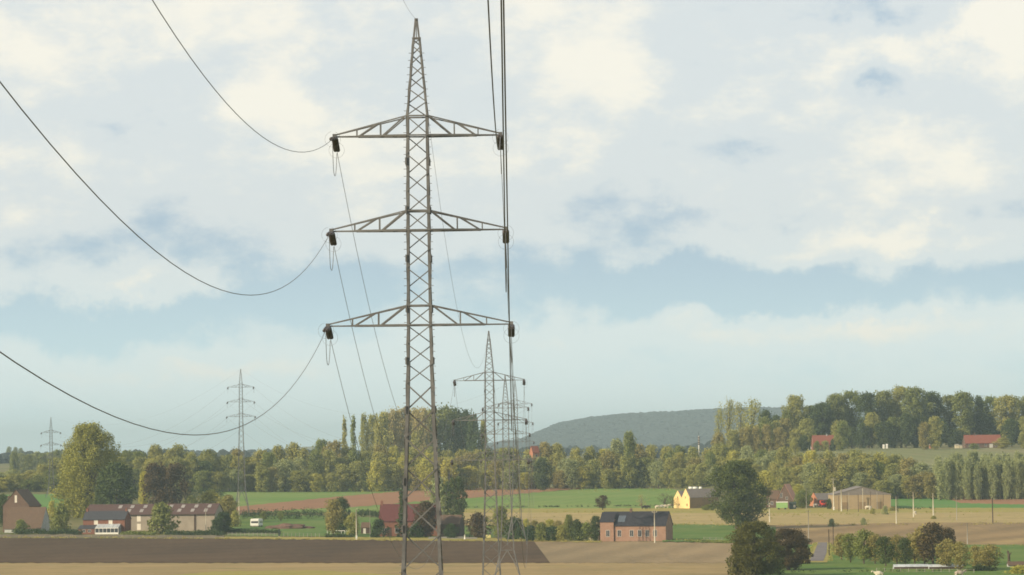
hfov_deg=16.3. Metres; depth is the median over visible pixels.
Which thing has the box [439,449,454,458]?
woodland tree
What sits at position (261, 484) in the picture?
woodland tree
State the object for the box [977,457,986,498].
plantation poplar
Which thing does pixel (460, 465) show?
woodland tree
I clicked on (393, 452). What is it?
woodland tree
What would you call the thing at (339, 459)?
woodland tree
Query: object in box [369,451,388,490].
woodland tree
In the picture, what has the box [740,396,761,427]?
ridge tree
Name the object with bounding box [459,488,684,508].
green field
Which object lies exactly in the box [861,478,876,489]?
woodland tree
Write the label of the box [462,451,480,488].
woodland tree
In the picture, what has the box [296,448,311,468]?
woodland tree
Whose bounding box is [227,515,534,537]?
yard grass
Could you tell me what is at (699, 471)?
woodland tree
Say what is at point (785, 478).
woodland tree
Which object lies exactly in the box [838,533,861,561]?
orchard tree
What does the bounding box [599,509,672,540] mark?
brick house
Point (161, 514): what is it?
tree
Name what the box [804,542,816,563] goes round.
margin weeds
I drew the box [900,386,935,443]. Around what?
ridge tree
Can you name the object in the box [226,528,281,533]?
hedge
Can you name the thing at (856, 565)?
orchard meadow
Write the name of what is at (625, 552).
harrowed field
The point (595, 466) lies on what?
woodland tree
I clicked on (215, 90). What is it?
power cable
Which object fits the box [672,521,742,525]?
margin weeds
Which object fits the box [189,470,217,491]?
woodland tree
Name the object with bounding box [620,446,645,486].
woodland tree
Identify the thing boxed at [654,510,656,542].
utility pole
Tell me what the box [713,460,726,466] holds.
woodland tree
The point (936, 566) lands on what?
polytunnel
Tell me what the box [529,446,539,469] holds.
red roofed house
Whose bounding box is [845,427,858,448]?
ridge tree
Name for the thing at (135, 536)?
grass
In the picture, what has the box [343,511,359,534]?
bush
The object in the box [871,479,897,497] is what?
woodland tree
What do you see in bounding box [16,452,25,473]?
copse tree
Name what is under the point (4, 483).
woodland tree
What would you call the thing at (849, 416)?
ridge tree
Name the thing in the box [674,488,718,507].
yellow barn
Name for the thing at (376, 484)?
woodland tree
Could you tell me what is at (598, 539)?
outbuilding
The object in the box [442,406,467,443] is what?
tall tree
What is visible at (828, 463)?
woodland tree
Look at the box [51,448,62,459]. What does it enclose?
copse tree
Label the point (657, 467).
woodland tree
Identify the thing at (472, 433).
tall tree
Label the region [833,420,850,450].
ridge tree
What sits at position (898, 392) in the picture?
ridge tree
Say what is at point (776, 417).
ridge tree
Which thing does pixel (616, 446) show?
woodland tree
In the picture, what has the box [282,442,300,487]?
woodland tree
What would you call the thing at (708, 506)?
bush
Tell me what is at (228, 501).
tree
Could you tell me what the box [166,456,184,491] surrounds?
woodland tree
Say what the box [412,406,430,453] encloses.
tall tree
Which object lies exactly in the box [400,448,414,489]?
woodland tree
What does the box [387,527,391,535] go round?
door
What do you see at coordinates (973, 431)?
ridge tree
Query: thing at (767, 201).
sky
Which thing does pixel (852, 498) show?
tan barn
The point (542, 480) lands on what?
woodland tree
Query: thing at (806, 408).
ridge tree
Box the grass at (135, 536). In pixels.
[0,534,223,537]
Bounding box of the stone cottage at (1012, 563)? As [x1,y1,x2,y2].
[1006,561,1023,566]
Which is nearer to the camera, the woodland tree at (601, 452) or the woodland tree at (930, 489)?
the woodland tree at (930, 489)
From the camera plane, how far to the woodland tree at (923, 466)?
1589.08 m
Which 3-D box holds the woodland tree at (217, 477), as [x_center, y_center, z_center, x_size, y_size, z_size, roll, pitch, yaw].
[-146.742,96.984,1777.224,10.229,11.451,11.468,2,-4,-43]
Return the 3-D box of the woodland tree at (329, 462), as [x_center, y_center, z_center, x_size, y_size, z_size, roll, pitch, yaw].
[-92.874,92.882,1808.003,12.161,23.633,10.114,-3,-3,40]
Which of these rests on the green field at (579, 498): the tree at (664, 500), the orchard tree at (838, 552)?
the tree at (664, 500)
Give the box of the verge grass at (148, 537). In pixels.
[3,535,220,538]
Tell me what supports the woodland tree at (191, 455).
on the terrain at (77, 522)
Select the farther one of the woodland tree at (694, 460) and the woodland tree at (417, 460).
the woodland tree at (417, 460)
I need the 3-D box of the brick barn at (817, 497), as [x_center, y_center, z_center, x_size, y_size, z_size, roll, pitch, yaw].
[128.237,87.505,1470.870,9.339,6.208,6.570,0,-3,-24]
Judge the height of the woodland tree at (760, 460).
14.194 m
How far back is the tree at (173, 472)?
1467.14 m
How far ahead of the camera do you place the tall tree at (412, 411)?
2113.83 m
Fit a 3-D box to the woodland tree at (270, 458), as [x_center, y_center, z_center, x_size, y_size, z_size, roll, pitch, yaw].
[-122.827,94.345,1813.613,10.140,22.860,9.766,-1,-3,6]
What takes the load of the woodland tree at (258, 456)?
on the green field at (256, 497)
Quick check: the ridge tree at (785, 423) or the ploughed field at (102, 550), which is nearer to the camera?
the ploughed field at (102, 550)
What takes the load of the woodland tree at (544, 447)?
on the red soil field at (369, 500)
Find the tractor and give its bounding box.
[819,500,827,506]
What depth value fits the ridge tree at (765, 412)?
1999.60 m
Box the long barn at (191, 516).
[88,503,223,530]
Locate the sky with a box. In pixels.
[0,0,1023,453]
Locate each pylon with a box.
[40,419,61,497]
[226,369,255,512]
[318,18,518,574]
[449,331,529,574]
[480,375,533,574]
[497,382,534,543]
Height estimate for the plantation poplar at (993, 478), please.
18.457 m
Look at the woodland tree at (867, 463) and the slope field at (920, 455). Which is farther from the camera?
the slope field at (920, 455)
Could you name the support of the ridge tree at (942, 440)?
on the terrain at (77, 522)
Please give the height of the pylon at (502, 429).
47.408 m
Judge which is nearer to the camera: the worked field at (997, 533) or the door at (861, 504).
the worked field at (997, 533)
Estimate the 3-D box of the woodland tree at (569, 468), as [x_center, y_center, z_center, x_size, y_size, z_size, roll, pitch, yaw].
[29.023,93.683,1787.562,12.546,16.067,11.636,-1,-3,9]
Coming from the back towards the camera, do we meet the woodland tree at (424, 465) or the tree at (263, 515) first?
the woodland tree at (424, 465)
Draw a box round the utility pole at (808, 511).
[806,509,810,537]
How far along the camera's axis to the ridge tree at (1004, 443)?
1901.77 m
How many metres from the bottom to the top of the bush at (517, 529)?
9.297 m
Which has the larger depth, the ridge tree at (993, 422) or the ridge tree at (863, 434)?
the ridge tree at (993, 422)
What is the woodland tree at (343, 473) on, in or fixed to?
on the green field at (256, 497)
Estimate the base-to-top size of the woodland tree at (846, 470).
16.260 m
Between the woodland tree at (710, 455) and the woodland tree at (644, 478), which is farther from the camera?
the woodland tree at (644, 478)
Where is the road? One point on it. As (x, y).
(455, 537)
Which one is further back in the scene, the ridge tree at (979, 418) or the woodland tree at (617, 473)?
the ridge tree at (979, 418)
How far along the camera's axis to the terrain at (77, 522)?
1630.52 m
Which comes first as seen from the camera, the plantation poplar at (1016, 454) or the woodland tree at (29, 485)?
the plantation poplar at (1016, 454)
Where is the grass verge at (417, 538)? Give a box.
[221,536,600,542]
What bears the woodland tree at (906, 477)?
on the red soil field at (1002, 501)
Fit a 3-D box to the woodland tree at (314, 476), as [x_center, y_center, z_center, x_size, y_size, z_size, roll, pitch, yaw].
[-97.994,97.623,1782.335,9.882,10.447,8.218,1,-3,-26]
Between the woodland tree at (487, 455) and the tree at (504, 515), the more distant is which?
the woodland tree at (487, 455)
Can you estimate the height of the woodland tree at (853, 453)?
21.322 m
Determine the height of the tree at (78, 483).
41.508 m
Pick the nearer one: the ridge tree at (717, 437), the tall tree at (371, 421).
the ridge tree at (717, 437)
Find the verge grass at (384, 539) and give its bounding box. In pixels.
[224,537,601,541]
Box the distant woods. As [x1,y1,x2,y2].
[0,432,954,463]
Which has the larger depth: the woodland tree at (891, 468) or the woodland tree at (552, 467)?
the woodland tree at (552, 467)
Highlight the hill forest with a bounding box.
[486,407,1019,450]
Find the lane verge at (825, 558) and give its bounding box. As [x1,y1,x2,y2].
[809,542,829,561]
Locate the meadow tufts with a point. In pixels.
(897, 521)
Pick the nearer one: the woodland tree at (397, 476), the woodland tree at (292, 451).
the woodland tree at (397, 476)
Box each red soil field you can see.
[227,487,585,513]
[949,496,1023,503]
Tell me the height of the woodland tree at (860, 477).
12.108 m
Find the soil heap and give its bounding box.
[265,523,314,528]
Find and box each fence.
[228,532,277,535]
[287,533,319,536]
[876,568,967,572]
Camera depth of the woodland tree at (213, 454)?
1823.58 m
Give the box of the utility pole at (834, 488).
[831,478,835,509]
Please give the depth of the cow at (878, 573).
792.40 m
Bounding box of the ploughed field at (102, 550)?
[0,538,549,562]
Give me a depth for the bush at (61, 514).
1257.68 m
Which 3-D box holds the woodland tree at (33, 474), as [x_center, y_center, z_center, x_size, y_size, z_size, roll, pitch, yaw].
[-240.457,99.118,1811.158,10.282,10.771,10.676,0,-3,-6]
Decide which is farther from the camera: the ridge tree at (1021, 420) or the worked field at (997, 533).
the ridge tree at (1021, 420)
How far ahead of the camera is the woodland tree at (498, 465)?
1790.97 m
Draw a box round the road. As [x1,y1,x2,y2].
[429,536,476,538]
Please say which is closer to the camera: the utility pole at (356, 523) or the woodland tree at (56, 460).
the utility pole at (356, 523)
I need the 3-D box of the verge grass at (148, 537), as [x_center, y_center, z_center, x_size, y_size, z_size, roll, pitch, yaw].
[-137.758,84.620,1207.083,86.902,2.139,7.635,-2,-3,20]
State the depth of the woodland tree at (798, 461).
1625.65 m
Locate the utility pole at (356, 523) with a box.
[356,508,356,539]
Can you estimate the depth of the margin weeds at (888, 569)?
820.59 m
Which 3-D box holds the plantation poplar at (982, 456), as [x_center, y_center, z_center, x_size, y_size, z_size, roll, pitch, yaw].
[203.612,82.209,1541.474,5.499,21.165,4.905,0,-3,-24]
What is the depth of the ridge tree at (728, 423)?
1999.74 m
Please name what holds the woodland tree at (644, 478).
on the terrain at (77, 522)
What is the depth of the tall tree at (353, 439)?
2089.68 m
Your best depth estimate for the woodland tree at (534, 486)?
1785.03 m
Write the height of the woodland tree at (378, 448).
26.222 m
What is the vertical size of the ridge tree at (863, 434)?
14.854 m
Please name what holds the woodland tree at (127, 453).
on the terrain at (77, 522)
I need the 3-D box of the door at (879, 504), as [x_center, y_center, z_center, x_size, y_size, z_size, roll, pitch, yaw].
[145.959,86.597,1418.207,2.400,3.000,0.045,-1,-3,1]
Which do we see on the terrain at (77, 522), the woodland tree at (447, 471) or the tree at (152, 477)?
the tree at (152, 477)
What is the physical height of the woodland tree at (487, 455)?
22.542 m
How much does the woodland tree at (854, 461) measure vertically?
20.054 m
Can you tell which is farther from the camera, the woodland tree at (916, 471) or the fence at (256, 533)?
the woodland tree at (916, 471)
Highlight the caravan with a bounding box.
[250,519,262,526]
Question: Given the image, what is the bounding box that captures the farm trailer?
[776,502,787,508]
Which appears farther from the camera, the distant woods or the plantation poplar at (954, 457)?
the distant woods
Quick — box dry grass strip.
[449,508,1023,512]
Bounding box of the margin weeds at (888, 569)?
[790,568,1015,572]
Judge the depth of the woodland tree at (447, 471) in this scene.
1781.56 m
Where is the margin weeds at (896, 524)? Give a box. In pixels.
[780,522,1020,525]
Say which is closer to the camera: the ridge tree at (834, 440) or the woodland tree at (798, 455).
the woodland tree at (798, 455)
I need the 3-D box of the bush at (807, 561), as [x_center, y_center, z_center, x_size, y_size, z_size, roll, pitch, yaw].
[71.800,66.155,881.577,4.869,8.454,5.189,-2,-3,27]
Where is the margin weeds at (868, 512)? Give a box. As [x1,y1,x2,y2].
[770,510,1007,515]
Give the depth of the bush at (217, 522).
1232.79 m
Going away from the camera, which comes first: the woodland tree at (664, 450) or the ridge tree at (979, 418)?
the woodland tree at (664, 450)
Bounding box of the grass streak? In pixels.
[180,570,389,574]
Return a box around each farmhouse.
[78,507,131,533]
[766,484,797,507]
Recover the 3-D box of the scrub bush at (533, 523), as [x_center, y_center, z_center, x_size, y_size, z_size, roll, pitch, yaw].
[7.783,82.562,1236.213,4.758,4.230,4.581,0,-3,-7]
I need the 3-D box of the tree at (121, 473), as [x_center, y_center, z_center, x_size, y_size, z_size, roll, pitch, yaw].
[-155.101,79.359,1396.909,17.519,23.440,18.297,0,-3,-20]
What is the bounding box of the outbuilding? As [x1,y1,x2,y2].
[588,530,599,540]
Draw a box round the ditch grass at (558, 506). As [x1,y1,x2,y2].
[467,504,656,507]
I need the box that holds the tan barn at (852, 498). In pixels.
[828,486,890,508]
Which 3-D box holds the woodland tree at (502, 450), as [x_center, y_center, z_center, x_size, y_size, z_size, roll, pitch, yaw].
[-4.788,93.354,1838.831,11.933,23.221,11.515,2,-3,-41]
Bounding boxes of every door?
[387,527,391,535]
[842,502,847,508]
[859,502,864,508]
[876,502,882,508]
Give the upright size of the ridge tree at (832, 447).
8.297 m
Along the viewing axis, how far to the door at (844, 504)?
1418.40 m
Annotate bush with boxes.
[15,519,30,531]
[47,499,55,519]
[49,502,71,530]
[184,495,200,503]
[197,488,223,505]
[207,517,222,530]
[210,511,236,532]
[230,510,241,526]
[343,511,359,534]
[369,517,389,537]
[407,521,426,537]
[443,523,460,537]
[463,512,492,537]
[503,515,525,538]
[523,519,529,526]
[528,520,537,528]
[545,519,554,526]
[553,520,561,526]
[701,504,716,509]
[725,541,752,574]
[757,559,784,574]
[794,543,810,563]
[826,498,831,508]
[968,565,997,570]
[1002,565,1023,573]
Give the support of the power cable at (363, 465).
hanging from the pylon at (333, 238)
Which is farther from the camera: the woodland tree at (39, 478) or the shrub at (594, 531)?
the woodland tree at (39, 478)
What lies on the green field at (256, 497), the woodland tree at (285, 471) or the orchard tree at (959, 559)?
the woodland tree at (285, 471)
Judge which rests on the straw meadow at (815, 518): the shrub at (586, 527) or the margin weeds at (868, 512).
the margin weeds at (868, 512)
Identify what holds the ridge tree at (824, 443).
on the slope field at (920, 455)
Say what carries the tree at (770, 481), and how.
on the terrain at (77, 522)
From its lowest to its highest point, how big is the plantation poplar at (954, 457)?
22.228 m
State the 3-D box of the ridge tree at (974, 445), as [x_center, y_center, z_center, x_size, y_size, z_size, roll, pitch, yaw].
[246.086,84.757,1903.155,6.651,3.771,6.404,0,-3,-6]
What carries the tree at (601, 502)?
on the dry grass strip
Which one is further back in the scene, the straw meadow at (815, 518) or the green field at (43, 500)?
the green field at (43, 500)
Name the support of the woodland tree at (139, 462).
on the terrain at (77, 522)
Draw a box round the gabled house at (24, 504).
[2,489,50,532]
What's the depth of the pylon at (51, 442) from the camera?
1688.10 m
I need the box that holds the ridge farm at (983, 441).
[962,433,1000,447]
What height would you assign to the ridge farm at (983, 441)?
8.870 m
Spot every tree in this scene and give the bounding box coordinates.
[0,478,8,491]
[0,493,7,528]
[2,469,16,491]
[6,473,25,491]
[9,451,19,470]
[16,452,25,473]
[18,480,39,491]
[19,473,31,488]
[22,454,35,471]
[25,469,35,474]
[29,475,46,491]
[30,472,42,490]
[31,451,40,471]
[35,463,49,490]
[37,453,48,465]
[40,475,62,491]
[46,456,60,473]
[49,420,125,517]
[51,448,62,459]
[90,480,114,503]
[95,461,140,503]
[120,450,131,461]
[127,468,140,491]
[128,450,146,465]
[130,455,146,476]
[138,470,148,503]
[140,458,157,487]
[140,462,167,503]
[146,445,164,458]
[146,501,180,533]
[156,455,169,476]
[158,462,191,503]
[163,448,179,464]
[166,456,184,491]
[168,443,187,489]
[181,459,198,490]
[184,453,196,489]
[189,457,200,491]
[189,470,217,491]
[195,459,220,486]
[196,449,220,471]
[198,452,214,485]
[209,471,226,491]
[213,461,222,473]
[216,455,227,472]
[216,494,239,519]
[217,454,236,490]
[218,477,231,491]
[226,469,243,491]
[230,446,243,470]
[230,455,246,486]
[240,474,256,491]
[245,455,252,471]
[245,461,263,490]
[250,448,268,473]
[253,465,269,491]
[259,511,266,520]
[260,451,277,480]
[262,467,279,491]
[272,444,285,489]
[273,459,295,491]
[277,510,284,519]
[278,458,293,488]
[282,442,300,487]
[288,469,310,491]
[292,457,306,490]
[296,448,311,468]
[298,469,315,491]
[306,473,324,491]
[308,449,324,487]
[312,438,327,489]
[319,448,338,490]
[320,439,346,473]
[322,472,338,491]
[324,499,345,534]
[330,456,348,490]
[335,463,352,490]
[335,495,350,532]
[340,415,347,453]
[341,446,357,489]
[344,449,362,489]
[346,460,364,491]
[350,414,356,455]
[356,475,375,490]
[358,412,368,469]
[358,450,372,489]
[360,457,374,490]
[365,413,378,458]
[366,460,386,491]
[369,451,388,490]
[371,426,380,455]
[373,409,394,456]
[373,443,388,488]
[382,457,396,489]
[383,464,401,490]
[385,408,404,460]
[388,445,399,463]
[395,456,413,489]
[396,406,413,454]
[398,455,414,487]
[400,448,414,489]
[408,466,425,490]
[409,407,416,441]
[409,425,427,452]
[411,457,421,486]
[411,458,434,490]
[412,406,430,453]
[412,449,424,464]
[413,500,436,536]
[418,452,433,488]
[424,444,439,487]
[424,476,450,514]
[427,407,441,456]
[432,402,458,457]
[432,457,445,476]
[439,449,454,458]
[439,458,459,488]
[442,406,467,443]
[443,476,467,518]
[450,422,468,451]
[454,448,467,456]
[454,456,464,473]
[454,468,469,489]
[460,465,482,489]
[461,408,476,448]
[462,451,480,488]
[465,409,484,453]
[473,449,482,488]
[477,449,496,466]
[478,461,497,488]
[479,419,487,449]
[479,469,497,489]
[485,506,508,538]
[488,460,504,489]
[493,446,512,487]
[497,451,508,484]
[499,469,517,489]
[505,460,521,488]
[510,446,524,487]
[516,455,537,487]
[518,472,532,489]
[527,472,537,488]
[533,457,551,489]
[539,440,552,487]
[544,456,555,487]
[548,442,565,485]
[549,451,564,487]
[552,470,567,488]
[555,458,573,487]
[561,459,580,488]
[569,446,584,464]
[572,456,586,486]
[572,465,592,488]
[582,445,598,485]
[582,459,603,488]
[595,495,610,509]
[597,448,608,486]
[599,450,618,487]
[599,468,615,488]
[609,438,624,466]
[609,453,622,485]
[609,469,626,488]
[619,455,639,488]
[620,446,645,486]
[621,430,636,484]
[634,444,645,486]
[634,451,651,486]
[635,457,651,487]
[636,495,649,505]
[643,443,657,486]
[647,460,666,487]
[658,457,678,487]
[658,492,673,507]
[659,444,673,485]
[664,450,673,484]
[668,468,688,487]
[668,495,677,507]
[672,445,687,483]
[672,451,685,486]
[682,463,702,486]
[683,447,700,467]
[685,456,702,481]
[689,463,713,486]
[700,447,717,467]
[702,451,716,474]
[702,459,772,528]
[704,467,722,485]
[706,441,731,466]
[711,430,726,456]
[713,408,724,434]
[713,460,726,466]
[717,396,736,451]
[723,449,739,459]
[724,519,785,574]
[726,429,740,456]
[731,400,747,437]
[738,427,752,457]
[739,445,754,459]
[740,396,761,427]
[743,457,754,477]
[744,423,758,450]
[749,426,760,457]
[751,464,762,480]
[751,470,781,498]
[752,457,770,471]
[754,449,768,464]
[756,409,773,428]
[756,415,774,449]
[759,424,772,454]
[763,449,779,469]
[764,462,781,489]
[768,459,790,488]
[769,528,813,569]
[770,420,784,443]
[771,425,787,454]
[773,414,779,421]
[774,446,792,464]
[776,467,796,488]
[777,464,793,484]
[779,418,794,448]
[780,394,809,431]
[780,409,792,445]
[784,455,804,482]
[786,429,808,449]
[789,438,800,453]
[789,465,809,490]
[793,417,816,448]
[793,452,806,461]
[793,484,805,500]
[793,489,812,507]
[797,435,810,452]
[798,461,818,496]
[800,405,816,448]
[802,449,818,463]
[806,401,834,434]
[806,462,830,492]
[811,416,828,433]
[813,440,820,450]
[816,393,847,421]
[818,450,835,473]
[819,440,828,450]
[819,457,834,492]
[822,415,836,434]
[824,472,845,492]
[829,420,852,441]
[829,439,835,450]
[829,463,857,489]
[831,533,852,559]
[832,460,848,482]
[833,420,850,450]
[833,432,842,448]
[833,452,849,478]
[837,389,865,447]
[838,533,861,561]
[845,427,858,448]
[845,448,861,458]
[846,472,872,487]
[847,455,863,487]
[850,528,874,563]
[853,423,872,448]
[856,389,885,447]
[856,457,880,482]
[858,451,871,473]
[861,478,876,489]
[861,533,882,563]
[864,412,880,447]
[868,461,886,483]
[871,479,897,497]
[872,451,891,472]
[873,535,894,565]
[874,389,897,440]
[874,421,894,447]
[878,463,901,487]
[887,417,902,447]
[887,452,903,473]
[888,474,902,498]
[888,534,906,563]
[891,384,911,447]
[892,537,914,563]
[895,456,921,471]
[895,467,912,496]
[898,412,916,447]
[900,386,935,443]
[900,475,914,498]
[902,474,931,498]
[905,532,921,563]
[909,416,925,447]
[909,467,923,490]
[909,524,936,563]
[911,461,932,475]
[913,522,955,563]
[917,421,931,449]
[917,471,932,495]
[919,391,944,430]
[920,473,937,498]
[925,414,943,449]
[930,418,949,447]
[934,538,957,565]
[937,394,958,446]
[938,526,957,562]
[940,427,964,446]
[948,541,971,568]
[950,390,979,445]
[953,428,969,446]
[967,545,982,565]
[968,395,988,421]
[969,443,979,448]
[970,420,982,434]
[972,412,993,434]
[975,543,1004,568]
[979,416,998,434]
[980,394,1004,430]
[989,392,1021,438]
[992,437,1010,448]
[999,418,1019,446]
[1010,396,1023,423]
[1014,424,1022,444]
[1017,432,1023,448]
[1018,416,1023,444]
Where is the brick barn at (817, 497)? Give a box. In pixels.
[810,493,827,505]
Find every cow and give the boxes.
[871,571,883,574]
[954,570,966,574]
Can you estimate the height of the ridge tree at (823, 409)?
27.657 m
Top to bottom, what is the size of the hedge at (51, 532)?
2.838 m
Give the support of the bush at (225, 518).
on the terrain at (77, 522)
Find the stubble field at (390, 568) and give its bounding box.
[0,562,732,574]
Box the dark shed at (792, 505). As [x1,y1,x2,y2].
[789,502,795,508]
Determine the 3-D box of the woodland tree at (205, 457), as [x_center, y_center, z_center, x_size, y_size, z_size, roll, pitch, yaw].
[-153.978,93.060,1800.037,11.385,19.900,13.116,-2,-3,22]
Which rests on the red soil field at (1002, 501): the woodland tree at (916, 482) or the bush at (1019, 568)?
the woodland tree at (916, 482)
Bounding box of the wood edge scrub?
[227,484,686,491]
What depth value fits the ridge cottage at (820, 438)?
1926.27 m
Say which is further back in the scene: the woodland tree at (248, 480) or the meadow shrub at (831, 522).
the woodland tree at (248, 480)
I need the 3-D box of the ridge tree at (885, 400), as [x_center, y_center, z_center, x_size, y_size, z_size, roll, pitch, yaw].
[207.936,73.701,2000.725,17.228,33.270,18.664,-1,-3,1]
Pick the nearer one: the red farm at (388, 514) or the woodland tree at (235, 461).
the red farm at (388, 514)
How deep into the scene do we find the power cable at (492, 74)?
127.38 m
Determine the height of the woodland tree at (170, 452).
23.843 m
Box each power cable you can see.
[0,81,328,295]
[0,331,325,434]
[152,0,330,151]
[260,407,522,463]
[330,339,451,568]
[334,247,452,512]
[337,153,453,458]
[429,125,488,367]
[487,0,500,149]
[500,0,506,291]
[501,162,523,457]
[503,0,511,430]
[506,250,525,509]
[512,356,528,567]
[529,483,531,525]
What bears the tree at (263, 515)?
on the yard grass at (318, 523)
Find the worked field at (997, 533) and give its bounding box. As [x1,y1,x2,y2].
[776,522,1023,544]
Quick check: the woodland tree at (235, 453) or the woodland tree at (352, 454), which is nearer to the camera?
the woodland tree at (352, 454)
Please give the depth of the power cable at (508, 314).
265.60 m
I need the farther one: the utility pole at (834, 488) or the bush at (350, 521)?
the utility pole at (834, 488)
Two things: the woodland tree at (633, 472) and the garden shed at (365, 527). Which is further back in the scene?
the woodland tree at (633, 472)
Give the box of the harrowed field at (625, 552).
[519,541,751,562]
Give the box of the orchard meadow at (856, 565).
[757,544,1023,574]
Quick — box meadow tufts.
[771,506,1018,529]
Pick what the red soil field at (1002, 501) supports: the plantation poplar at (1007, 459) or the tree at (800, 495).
the plantation poplar at (1007, 459)
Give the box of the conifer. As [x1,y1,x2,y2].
[394,490,408,536]
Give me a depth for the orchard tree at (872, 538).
874.35 m
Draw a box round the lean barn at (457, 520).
[441,515,464,536]
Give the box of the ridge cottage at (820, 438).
[811,433,833,449]
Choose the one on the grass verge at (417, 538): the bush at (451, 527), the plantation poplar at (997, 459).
the bush at (451, 527)
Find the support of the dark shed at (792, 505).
on the dry grass strip
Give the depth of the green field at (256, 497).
1698.11 m
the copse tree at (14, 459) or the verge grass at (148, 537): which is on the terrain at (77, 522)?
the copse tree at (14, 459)
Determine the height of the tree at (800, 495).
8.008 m
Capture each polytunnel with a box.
[893,564,927,568]
[928,564,963,568]
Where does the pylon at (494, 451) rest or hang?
on the terrain at (77, 522)
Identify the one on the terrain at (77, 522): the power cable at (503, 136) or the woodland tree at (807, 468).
the woodland tree at (807, 468)
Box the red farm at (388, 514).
[379,501,441,536]
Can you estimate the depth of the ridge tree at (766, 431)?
1857.75 m
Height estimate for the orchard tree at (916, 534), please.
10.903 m
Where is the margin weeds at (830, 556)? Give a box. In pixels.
[827,543,833,560]
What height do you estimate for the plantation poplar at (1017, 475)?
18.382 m
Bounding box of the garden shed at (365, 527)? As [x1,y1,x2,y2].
[361,522,370,533]
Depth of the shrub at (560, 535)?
1134.71 m
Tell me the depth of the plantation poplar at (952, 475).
1528.26 m
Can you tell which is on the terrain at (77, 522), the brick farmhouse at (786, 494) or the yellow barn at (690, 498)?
the brick farmhouse at (786, 494)
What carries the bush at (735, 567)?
on the stubble field at (390, 568)
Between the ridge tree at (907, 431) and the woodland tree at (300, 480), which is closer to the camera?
the woodland tree at (300, 480)
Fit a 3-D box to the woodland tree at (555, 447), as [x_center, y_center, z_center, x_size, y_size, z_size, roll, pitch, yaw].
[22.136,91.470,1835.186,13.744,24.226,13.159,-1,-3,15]
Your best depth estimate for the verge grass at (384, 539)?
1157.96 m
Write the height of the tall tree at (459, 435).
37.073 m
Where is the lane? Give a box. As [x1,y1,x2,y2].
[810,542,826,560]
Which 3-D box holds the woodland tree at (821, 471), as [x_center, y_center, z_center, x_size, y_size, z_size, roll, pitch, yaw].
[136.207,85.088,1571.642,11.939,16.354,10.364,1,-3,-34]
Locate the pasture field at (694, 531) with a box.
[662,524,775,542]
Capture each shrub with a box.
[521,525,539,540]
[532,522,551,540]
[543,525,557,540]
[554,525,569,540]
[564,514,572,540]
[567,519,584,540]
[576,522,592,540]
[589,515,599,540]
[827,518,835,525]
[860,518,866,524]
[881,505,888,514]
[888,506,897,510]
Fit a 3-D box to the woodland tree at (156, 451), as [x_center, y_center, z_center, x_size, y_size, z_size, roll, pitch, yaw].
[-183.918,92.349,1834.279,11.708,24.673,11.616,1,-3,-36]
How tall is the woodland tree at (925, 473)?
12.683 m
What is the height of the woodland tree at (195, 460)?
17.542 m
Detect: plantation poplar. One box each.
[932,455,942,495]
[934,459,941,497]
[935,466,945,499]
[941,460,951,499]
[947,456,954,499]
[949,452,957,498]
[952,461,962,499]
[958,457,965,498]
[958,460,964,499]
[961,457,972,499]
[963,457,974,498]
[966,450,972,457]
[969,463,977,499]
[970,464,981,499]
[973,450,979,460]
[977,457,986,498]
[979,454,989,498]
[981,455,990,498]
[986,460,998,499]
[992,456,1001,496]
[996,462,1003,498]
[999,457,1004,498]
[1001,461,1011,498]
[1004,453,1010,495]
[1007,461,1016,498]
[1012,459,1022,498]
[1013,450,1019,496]
[1018,458,1023,498]
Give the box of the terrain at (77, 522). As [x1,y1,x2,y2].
[0,417,1022,541]
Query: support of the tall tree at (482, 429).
on the terrain at (77, 522)
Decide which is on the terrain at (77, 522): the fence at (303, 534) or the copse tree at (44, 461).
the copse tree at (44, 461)
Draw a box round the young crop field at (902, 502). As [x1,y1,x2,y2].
[891,497,1023,507]
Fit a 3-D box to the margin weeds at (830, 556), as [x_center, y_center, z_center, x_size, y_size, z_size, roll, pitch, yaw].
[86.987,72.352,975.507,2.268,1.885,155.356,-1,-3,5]
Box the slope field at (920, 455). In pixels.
[790,448,1023,469]
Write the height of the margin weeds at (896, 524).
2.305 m
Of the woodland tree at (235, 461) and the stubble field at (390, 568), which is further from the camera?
the woodland tree at (235, 461)
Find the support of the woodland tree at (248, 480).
on the green field at (256, 497)
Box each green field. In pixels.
[7,494,70,508]
[221,488,428,512]
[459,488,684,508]
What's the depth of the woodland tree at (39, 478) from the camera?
1798.01 m
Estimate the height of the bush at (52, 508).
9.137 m
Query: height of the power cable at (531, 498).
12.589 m
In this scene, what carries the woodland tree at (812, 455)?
on the terrain at (77, 522)
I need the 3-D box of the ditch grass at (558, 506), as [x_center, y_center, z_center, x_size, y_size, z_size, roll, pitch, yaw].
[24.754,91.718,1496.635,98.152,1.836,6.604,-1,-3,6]
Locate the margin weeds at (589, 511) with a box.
[463,509,712,512]
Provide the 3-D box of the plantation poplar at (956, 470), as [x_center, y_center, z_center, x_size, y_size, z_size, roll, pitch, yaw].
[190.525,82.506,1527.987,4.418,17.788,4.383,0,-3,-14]
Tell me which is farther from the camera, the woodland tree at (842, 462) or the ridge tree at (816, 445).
the ridge tree at (816, 445)
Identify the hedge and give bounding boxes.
[11,528,84,534]
[115,488,225,497]
[120,530,155,534]
[164,529,225,535]
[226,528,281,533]
[241,507,325,518]
[324,533,354,536]
[355,508,378,516]
[683,539,734,542]
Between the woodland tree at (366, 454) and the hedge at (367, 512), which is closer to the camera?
the hedge at (367, 512)
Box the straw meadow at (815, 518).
[448,512,1023,525]
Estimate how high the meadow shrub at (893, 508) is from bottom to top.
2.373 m
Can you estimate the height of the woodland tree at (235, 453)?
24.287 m
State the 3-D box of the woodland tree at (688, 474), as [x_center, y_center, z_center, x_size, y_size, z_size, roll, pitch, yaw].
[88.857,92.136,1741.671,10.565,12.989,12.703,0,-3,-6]

